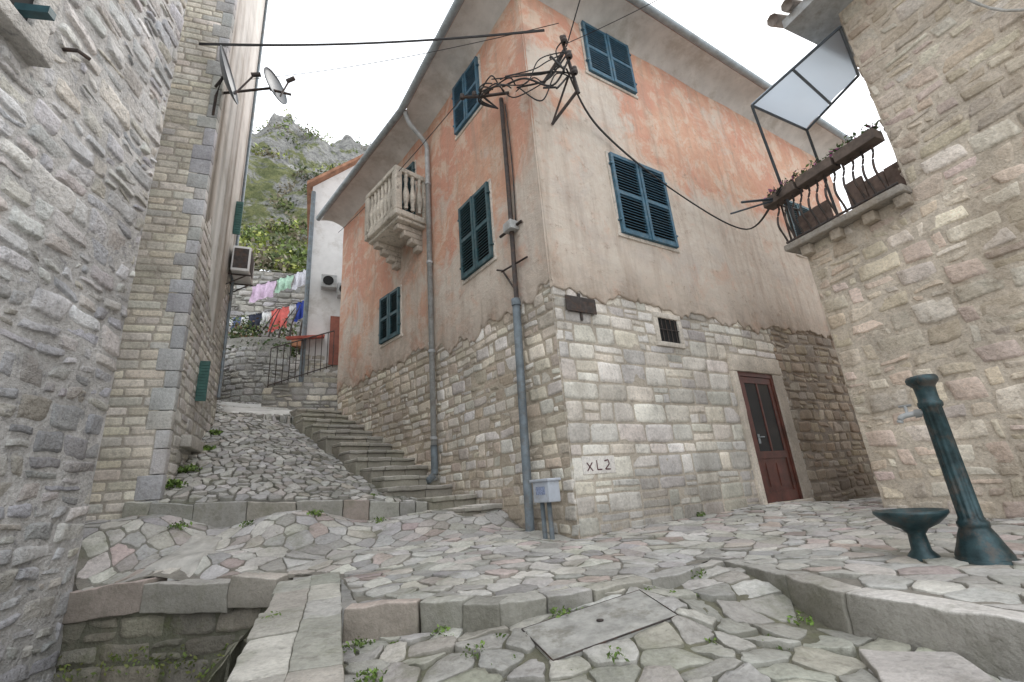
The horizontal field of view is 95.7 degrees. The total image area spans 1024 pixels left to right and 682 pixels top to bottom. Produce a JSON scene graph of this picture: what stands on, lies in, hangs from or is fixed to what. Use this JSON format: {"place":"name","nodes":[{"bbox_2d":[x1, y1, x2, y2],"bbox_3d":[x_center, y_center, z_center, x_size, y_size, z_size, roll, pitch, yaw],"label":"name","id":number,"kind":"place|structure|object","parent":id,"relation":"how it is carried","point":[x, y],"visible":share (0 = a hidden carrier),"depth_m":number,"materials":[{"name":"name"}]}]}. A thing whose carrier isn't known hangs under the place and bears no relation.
{"place":"outdoors","nodes":[
{"label":"outdoors","id":0,"kind":"place"},
{"bbox_2d":[258,305,302,354],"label":"bare shrub stems","id":1,"kind":"object","parent":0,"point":[300,331],"visible":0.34,"depth_m":17.06,"materials":[{"name":"plant"}]},
{"bbox_2d":[241,113,369,272],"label":"mountain","id":2,"kind":"structure","parent":0,"point":[267,175],"depth_m":47.27,"materials":[{"name":"green plant"}]},
{"bbox_2d":[239,109,370,273],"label":"hillside shrubs","id":3,"kind":"object","parent":2,"relation":"on","point":[287,256],"visible":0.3,"depth_m":30.73,"materials":[{"name":"green plant"}]},
{"bbox_2d":[304,166,353,377],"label":"walls","id":4,"kind":"structure","parent":0,"point":[327,258],"depth_m":14.84,"materials":[{"name":"white paint"}]},
{"bbox_2d":[285,334,324,339],"bbox_3d":[-6.037,-0.070,13.566,1.020,0.312,0.720,3,-20,-23],"label":"awning","id":5,"kind":"object","parent":4,"relation":"attached to","point":[298,337],"visible":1,"depth_m":13.33,"materials":[{"name":"red fabric"}]},
{"bbox_2d":[299,191,315,381],"bbox_3d":[-6.295,-1.150,14.189,0.133,8.040,0.133,3,-19,-21],"label":"downpipe","id":6,"kind":"object","parent":4,"relation":"attached to","point":[308,271],"visible":0.65,"depth_m":14.34,"materials":[{"name":"grey metal"}]},
{"bbox_2d":[304,355,337,382],"bbox_3d":[-5.219,1.867,13.617,1.950,3.004,0.062,3,-20,-23],"label":"stone base","id":7,"kind":"object","parent":4,"relation":"attached to","point":[322,375],"visible":0.12,"depth_m":13.77,"materials":[{"name":"stone"}]},
{"bbox_2d":[321,274,336,290],"bbox_3d":[-5.722,-1.828,14.499,0.457,0.434,0.326,3,-20,-23],"label":"air conditioner","id":8,"kind":"object","parent":4,"relation":"attached to","point":[328,282],"visible":1,"depth_m":14.37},
{"bbox_2d":[328,316,339,364],"bbox_3d":[-5.359,-0.019,14.196,0.432,1.560,0.036,3,-20,-23],"label":"red door","id":9,"kind":"structure","parent":4,"relation":"attached to","point":[334,322],"depth_m":14.14,"materials":[{"name":"paint"}]},
{"bbox_2d":[307,154,362,249],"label":"roof","id":10,"kind":"structure","parent":4,"relation":"on","point":[313,182],"depth_m":16.01,"materials":[{"name":"tile"}]},
{"bbox_2d":[337,283,340,298],"bbox_3d":[-5.262,-1.576,14.610,0.458,0.433,0.325,3,-20,-23],"label":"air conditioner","id":11,"kind":"object","parent":4,"relation":"attached to","point":[339,291],"visible":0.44,"depth_m":14.41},
{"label":"upper steps","id":12,"kind":"object","parent":4,"relation":"on","visible":0},
{"bbox_2d":[217,337,291,402],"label":"garden wall","id":13,"kind":"structure","parent":12,"relation":"on","point":[245,371],"depth_m":15.44,"materials":[{"name":"stone"}]},
{"bbox_2d":[226,314,299,356],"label":"garden shrubs","id":14,"kind":"object","parent":13,"relation":"on","point":[242,327],"visible":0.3,"depth_m":17.61,"materials":[{"name":"green plant"}]},
{"bbox_2d":[291,340,300,348],"bbox_3d":[-8.239,0.090,16.189,2.203,0.272,0.296,1,-19,-16],"label":"planter","id":15,"kind":"object","parent":13,"relation":"on","point":[294,344],"visible":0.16,"depth_m":16.24,"materials":[{"name":"ceramic"}]},
{"bbox_2d":[227,271,304,381],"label":"terrace wall","id":16,"kind":"structure","parent":12,"relation":"on","point":[241,304],"depth_m":20.50,"materials":[{"name":"stone"}]},
{"bbox_2d":[228,269,305,331],"bbox_3d":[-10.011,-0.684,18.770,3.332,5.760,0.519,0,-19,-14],"label":"laundry line","id":17,"kind":"object","parent":16,"relation":"attached to","point":[261,291],"visible":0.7,"depth_m":19.11,"materials":[{"name":"fabric"}]},
{"bbox_2d":[166,563,725,641],"bbox_3d":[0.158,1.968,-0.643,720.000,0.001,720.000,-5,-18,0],"label":"ground","id":18,"kind":"structure","parent":0,"point":[347,599],"depth_m":11.09,"materials":[{"name":"stone"}]},
{"bbox_2d":[0,0,187,681],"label":"walls","id":19,"kind":"structure","parent":18,"relation":"on","point":[80,136],"depth_m":4.17,"materials":[{"name":"stone"}]},
{"bbox_2d":[0,0,58,67],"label":"window surround","id":20,"kind":"object","parent":19,"relation":"attached to","point":[23,36],"visible":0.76,"depth_m":3.72,"materials":[{"name":"grey stone"}]},
{"bbox_2d":[10,0,33,18],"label":"dark window","id":21,"kind":"structure","parent":20,"relation":"in","point":[23,1],"depth_m":3.79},
{"bbox_2d":[14,2,55,20],"bbox_3d":[-3.918,-3.478,3.604,0.250,1.548,0.895,-5,-18,0],"label":"shutter","id":22,"kind":"object","parent":20,"relation":"attached to","point":[35,11],"visible":0.79,"depth_m":3.73,"materials":[{"name":"teal wood"}]},
{"bbox_2d":[62,47,90,60],"bbox_3d":[-4.004,-2.655,4.260,0.206,0.036,0.087,9,-23,-36],"label":"wall hook","id":23,"kind":"object","parent":19,"relation":"attached to","point":[80,52],"depth_m":4.24,"materials":[{"name":"metal"}]},
{"bbox_2d":[73,0,230,589],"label":"walls","id":24,"kind":"structure","parent":18,"relation":"on","point":[124,460],"depth_m":6.82,"materials":[{"name":"stone"}]},
{"bbox_2d":[133,0,237,576],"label":"corner quoins","id":25,"kind":"object","parent":24,"relation":"attached to","point":[161,417],"visible":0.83,"depth_m":6.66,"materials":[{"name":"stone"}]},
{"bbox_2d":[195,201,243,400],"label":"open shutters","id":26,"kind":"object","parent":24,"relation":"attached to","point":[202,382],"visible":0.98,"depth_m":7.54,"materials":[{"name":"green wood"}]},
{"bbox_2d":[206,0,265,336],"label":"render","id":27,"kind":"object","parent":24,"relation":"attached to","point":[227,179],"visible":0.85,"depth_m":9.04,"materials":[{"name":"beige paint"}]},
{"bbox_2d":[211,45,260,115],"bbox_3d":[-4.527,-4.257,7.654,0.622,1.013,0.794,9,-22,-35],"label":"satellite dish","id":28,"kind":"object","parent":24,"relation":"attached to","point":[227,77],"visible":1,"depth_m":7.59,"materials":[{"name":"metal"}]},
{"bbox_2d":[226,245,254,293],"bbox_3d":[-5.693,-1.447,9.730,0.440,0.853,0.728,3,-20,-23],"label":"air conditioner","id":29,"kind":"object","parent":24,"relation":"attached to","point":[242,266],"visible":0.98,"depth_m":9.51,"materials":[{"name":"metal"}]},
{"bbox_2d":[217,0,267,397],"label":"wall pipe","id":30,"kind":"object","parent":24,"relation":"attached to","point":[238,236],"depth_m":10.51,"materials":[{"name":"grey metal"}]},
{"bbox_2d":[223,67,295,104],"bbox_3d":[-4.334,-4.372,7.882,1.254,0.611,0.533,0,-19,-14],"label":"satellite dish","id":31,"kind":"object","parent":24,"relation":"attached to","point":[275,87],"visible":0.98,"depth_m":7.94,"materials":[{"name":"metal"}]},
{"bbox_2d":[53,607,265,681],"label":"retaining wall","id":32,"kind":"structure","parent":18,"relation":"on","point":[90,644],"depth_m":4.09,"materials":[{"name":"stone"}]},
{"bbox_2d":[221,572,341,681],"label":"stair coping","id":33,"kind":"object","parent":32,"relation":"on","point":[300,640],"visible":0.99,"depth_m":2.52,"materials":[{"name":"stone"}]},
{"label":"rear walls","id":34,"kind":"object","parent":18,"relation":"on","visible":0},
{"bbox_2d":[326,0,844,212],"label":"tiled roof","id":35,"kind":"structure","parent":34,"relation":"on","point":[627,1],"depth_m":9.51,"materials":[{"name":"tile"}]},
{"bbox_2d":[75,497,1023,612],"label":"paved terrace","id":36,"kind":"structure","parent":0,"point":[486,556],"depth_m":4.37,"materials":[{"name":"stone"}]},
{"bbox_2d":[141,533,222,576],"bbox_3d":[-3.392,2.258,4.901,0.587,0.391,1.081,-2,-18,-8],"label":"concrete patch","id":37,"kind":"object","parent":36,"relation":"on","point":[190,553],"visible":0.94,"depth_m":4.72,"materials":[{"name":"grey concrete"}]},
{"bbox_2d":[147,400,423,503],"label":"cobbled ramp","id":38,"kind":"structure","parent":36,"relation":"on","point":[251,457],"depth_m":7.17,"materials":[{"name":"stone"}]},
{"bbox_2d":[179,434,206,456],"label":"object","id":39,"kind":"structure","parent":38,"relation":"on","point":[191,443],"depth_m":6.86,"materials":[{"name":"stone"}]},
{"bbox_2d":[220,402,291,415],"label":"concrete slab","id":40,"kind":"structure","parent":38,"relation":"on","point":[237,408],"depth_m":11.01,"materials":[{"name":"grey concrete"}]},
{"bbox_2d":[261,381,337,410],"bbox_3d":[-5.512,2.017,12.251,2.060,1.933,0.081,3,-20,-23],"label":"stone landing","id":41,"kind":"object","parent":38,"relation":"on","point":[311,395],"visible":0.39,"depth_m":12.41,"materials":[{"name":"stone"}]},
{"bbox_2d":[267,330,334,387],"bbox_3d":[-5.730,0.456,12.682,1.582,1.697,0.036,3,-20,-23],"label":"iron railing","id":42,"kind":"object","parent":41,"relation":"on","point":[274,383],"visible":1,"depth_m":12.65,"materials":[{"name":"metal"}]},
{"bbox_2d":[290,408,501,519],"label":"stone stairs","id":43,"kind":"structure","parent":36,"relation":"on","point":[385,469],"depth_m":8.00,"materials":[{"name":"grey stone"}]},
{"bbox_2d":[51,429,813,681],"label":"weeds","id":44,"kind":"object","parent":36,"relation":"on","point":[171,483],"visible":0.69,"depth_m":3.98,"materials":[{"name":"green plant"}]},
{"bbox_2d":[460,88,534,531],"bbox_3d":[-0.149,-0.844,6.460,0.596,6.782,0.720,13,-25,-43],"label":"electric riser","id":45,"kind":"object","parent":36,"relation":"on","point":[510,226],"visible":0.88,"depth_m":6.29,"materials":[{"name":"metal"}]},
{"bbox_2d":[62,500,1023,681],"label":"stone kerb","id":46,"kind":"structure","parent":36,"relation":"on","point":[986,639],"depth_m":2.77,"materials":[{"name":"grey stone"}]},
{"bbox_2d":[529,477,560,539],"bbox_3d":[0.398,1.897,5.124,0.205,0.720,0.324,9,-22,-35],"label":"electric meter box","id":47,"kind":"object","parent":36,"relation":"on","point":[545,490],"visible":0.98,"depth_m":5.10,"materials":[{"name":"paint"}]},
{"bbox_2d":[337,281,880,538],"bbox_3d":[2.359,1.359,8.301,13.312,4.030,5.757,-5,-18,0],"label":"stone base","id":48,"kind":"object","parent":36,"relation":"on","point":[663,425],"visible":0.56,"depth_m":6.61,"materials":[{"name":"beige stone"}]},
{"bbox_2d":[565,293,596,320],"bbox_3d":[0.910,-0.454,6.116,0.506,0.384,0.032,6,-21,-30],"label":"street name plate","id":49,"kind":"object","parent":48,"relation":"attached to","point":[581,305],"visible":1,"depth_m":6.10,"materials":[{"name":"metal"}]},
{"bbox_2d":[337,0,842,393],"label":"plaster walls","id":50,"kind":"structure","parent":48,"relation":"on","point":[709,155],"depth_m":8.17,"materials":[{"name":"paint"}]},
{"bbox_2d":[379,285,402,347],"bbox_3d":[-2.594,-0.523,9.983,0.064,1.169,0.953,12,-24,-41],"label":"shutters surround","id":51,"kind":"object","parent":50,"relation":"attached to","point":[392,339],"visible":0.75,"depth_m":9.70,"materials":[{"name":"beige stone"}]},
{"bbox_2d":[378,287,400,344],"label":"shutters","id":52,"kind":"object","parent":51,"relation":"in","point":[388,297],"depth_m":9.94,"materials":[{"name":"teal wood"}]},
{"bbox_2d":[364,165,425,270],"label":"stone balcony","id":53,"kind":"structure","parent":50,"relation":"attached to","point":[392,228],"depth_m":9.52,"materials":[{"name":"beige stone"}]},
{"bbox_2d":[413,159,416,214],"bbox_3d":[-2.278,-3.102,10.245,0.064,1.732,0.744,12,-24,-41],"label":"balcony door surround","id":54,"kind":"object","parent":50,"relation":"attached to","point":[415,189],"visible":0.23,"depth_m":10.02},
{"bbox_2d":[402,162,415,213],"bbox_3d":[-2.313,-3.116,10.214,0.072,1.620,0.672,12,-24,-41],"label":"balcony door","id":55,"kind":"structure","parent":54,"relation":"in","point":[411,167],"depth_m":10.24,"materials":[{"name":"wood"}]},
{"bbox_2d":[403,111,437,480],"bbox_3d":[-1.764,-1.247,8.745,0.601,7.474,0.131,9,-22,-36],"label":"downpipe","id":56,"kind":"object","parent":50,"relation":"attached to","point":[431,350],"visible":0.99,"depth_m":8.78,"materials":[{"name":"grey metal"}]},
{"bbox_2d":[425,445,437,483],"bbox_3d":[-1.351,2.066,7.759,0.142,0.633,0.256,-16,-21,31],"label":"downpipe shoe","id":57,"kind":"object","parent":56,"relation":"attached to","point":[434,462],"visible":0.98,"depth_m":7.76,"materials":[{"name":"grey metal"}]},
{"bbox_2d":[455,53,482,140],"bbox_3d":[-0.818,-4.542,8.661,0.067,1.215,1.008,9,-22,-35],"label":"shutters surround","id":58,"kind":"object","parent":50,"relation":"attached to","point":[475,113],"visible":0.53,"depth_m":8.39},
{"bbox_2d":[451,56,480,135],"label":"shutters","id":59,"kind":"object","parent":58,"relation":"in","point":[464,110],"depth_m":8.60,"materials":[{"name":"blue wood"}]},
{"bbox_2d":[462,178,497,284],"bbox_3d":[-0.577,-1.806,7.737,0.066,1.493,1.059,9,-22,-35],"label":"shutters surround","id":60,"kind":"object","parent":50,"relation":"attached to","point":[479,270],"visible":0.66,"depth_m":7.39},
{"bbox_2d":[457,181,493,279],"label":"shutters","id":61,"kind":"object","parent":60,"relation":"in","point":[474,236],"depth_m":7.68,"materials":[{"name":"teal wood"}]},
{"bbox_2d":[199,0,781,232],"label":"overhead cables","id":62,"kind":"object","parent":50,"relation":"attached to","point":[557,64],"visible":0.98,"depth_m":6.86,"materials":[{"name":"metal"}]},
{"bbox_2d":[321,0,846,227],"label":"eave soffit","id":63,"kind":"structure","parent":50,"relation":"attached to","point":[642,35],"depth_m":9.42,"materials":[{"name":"paint"}]},
{"bbox_2d":[316,0,852,220],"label":"gutter","id":64,"kind":"object","parent":63,"relation":"attached to","point":[678,28],"visible":0.82,"depth_m":9.35,"materials":[{"name":"metal"}]},
{"bbox_2d":[578,22,638,99],"bbox_3d":[1.728,-5.080,8.395,1.252,1.252,0.067,6,-21,-30],"label":"shutters surround","id":65,"kind":"object","parent":50,"relation":"attached to","point":[602,79],"visible":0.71,"depth_m":8.12,"materials":[{"name":"beige stone"}]},
{"bbox_2d":[581,20,637,94],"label":"shutters","id":66,"kind":"object","parent":65,"relation":"in","point":[613,54],"depth_m":8.32,"materials":[{"name":"blue wood"}]},
{"bbox_2d":[605,150,679,252],"bbox_3d":[2.116,-2.258,7.574,1.368,1.575,0.064,6,-21,-30],"label":"shutters surround","id":67,"kind":"object","parent":50,"relation":"attached to","point":[626,236],"visible":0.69,"depth_m":7.25,"materials":[{"name":"beige stone"}]},
{"bbox_2d":[608,152,678,248],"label":"shutters","id":68,"kind":"object","parent":67,"relation":"in","point":[645,204],"depth_m":7.51,"materials":[{"name":"blue wood"}]},
{"bbox_2d":[783,204,807,258],"bbox_3d":[6.550,-2.471,10.467,1.224,1.492,0.067,6,-21,-30],"label":"shutters surround","id":69,"kind":"object","parent":50,"relation":"attached to","point":[793,237],"visible":0.15,"depth_m":10.09,"materials":[{"name":"beige stone"}]},
{"bbox_2d":[784,200,808,240],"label":"shutters","id":70,"kind":"object","parent":69,"relation":"in","point":[804,208],"depth_m":10.50,"materials":[{"name":"blue wood"}]},
{"bbox_2d":[581,455,615,474],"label":"whitewash block","id":71,"kind":"structure","parent":48,"relation":"attached to","point":[601,462],"depth_m":5.48,"materials":[{"name":"paint"}]},
{"bbox_2d":[587,459,610,470],"bbox_3d":[1.024,1.468,5.481,0.365,0.132,0.001,6,-21,-30],"label":"painted mark","id":72,"kind":"object","parent":71,"relation":"attached to","point":[606,468],"visible":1,"depth_m":5.47,"materials":[{"name":"black paint"}]},
{"bbox_2d":[651,311,685,348],"bbox_3d":[2.333,-0.150,6.967,0.604,0.533,0.099,6,-21,-30],"label":"vent frame","id":73,"kind":"object","parent":48,"relation":"attached to","point":[659,341],"visible":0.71,"depth_m":6.91,"materials":[{"name":"beige stone"}]},
{"bbox_2d":[658,318,679,342],"bbox_3d":[2.343,-0.149,6.953,0.432,0.372,0.004,6,-21,-30],"label":"dark vent","id":74,"kind":"object","parent":73,"relation":"in","point":[669,332],"visible":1,"depth_m":6.96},
{"bbox_2d":[659,318,678,342],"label":"vent bars","id":75,"kind":"object","parent":73,"relation":"in","point":[671,330],"visible":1,"depth_m":6.93,"materials":[{"name":"black metal"}]},
{"bbox_2d":[726,354,813,504],"bbox_3d":[4.153,1.471,7.513,1.377,2.494,0.271,7,-21,-31],"label":"door surround","id":76,"kind":"object","parent":48,"relation":"attached to","point":[736,363],"visible":0.42,"depth_m":7.53,"materials":[{"name":"beige stone"}]},
{"bbox_2d":[737,371,802,503],"bbox_3d":[4.110,1.498,7.428,0.996,2.028,0.034,6,-21,-30],"label":"door","id":77,"kind":"structure","parent":76,"relation":"in","point":[780,479],"depth_m":7.43,"materials":[{"name":"brown wood"}]},
{"bbox_2d":[807,0,1023,518],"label":"walls","id":78,"kind":"structure","parent":36,"relation":"on","point":[937,288],"depth_m":5.25,"materials":[{"name":"stone"}]},
{"bbox_2d":[730,26,859,237],"bbox_3d":[4.402,-2.847,6.699,2.101,2.712,1.574,1,-19,-15],"label":"awning","id":79,"kind":"object","parent":78,"relation":"attached to","point":[804,91],"visible":0.91,"depth_m":7.23,"materials":[{"name":"metal"}]},
{"bbox_2d":[782,0,854,56],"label":"eave boards","id":80,"kind":"object","parent":78,"relation":"on","point":[816,22],"visible":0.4,"depth_m":6.55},
{"bbox_2d":[767,0,801,28],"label":"roof tiles","id":81,"kind":"object","parent":80,"relation":"on","point":[775,20],"visible":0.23,"depth_m":6.67,"materials":[{"name":"brown ceramic"}]},
{"bbox_2d":[762,120,914,256],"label":"iron balcony","id":82,"kind":"structure","parent":78,"relation":"attached to","point":[869,198],"depth_m":6.19,"materials":[{"name":"metal"}]},
{"bbox_2d":[967,0,1023,11],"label":"loose cable","id":83,"kind":"object","parent":78,"relation":"attached to","point":[977,3],"visible":1,"depth_m":4.87,"materials":[{"name":"rubber"}]},
{"bbox_2d":[872,374,1020,564],"bbox_3d":[2.724,0.869,3.107,0.637,1.234,0.403,-15,-21,28],"label":"water pump","id":84,"kind":"object","parent":36,"relation":"on","point":[979,541],"visible":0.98,"depth_m":2.95,"materials":[{"name":"paint"}]},
{"bbox_2d":[252,0,896,271],"label":"sky","id":85,"kind":"structure","parent":0,"point":[356,101],"materials":[{"name":"white"}]},
{"bbox_2d":[342,565,1018,681],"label":"cobbled lane","id":86,"kind":"structure","parent":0,"point":[739,614],"depth_m":2.20,"materials":[{"name":"stone"}]},
{"bbox_2d":[521,589,677,660],"bbox_3d":[0.482,1.528,2.453,0.773,0.226,0.423,2,-19,-19],"label":"drain cover","id":87,"kind":"object","parent":86,"relation":"on","point":[579,631],"visible":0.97,"depth_m":2.42,"materials":[{"name":"concrete"}]},
{"bbox_2d":[857,650,991,681],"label":"stone slab step","id":88,"kind":"object","parent":86,"relation":"on","point":[890,666],"visible":0.96,"depth_m":1.81,"materials":[{"name":"grey stone"}]}
]}

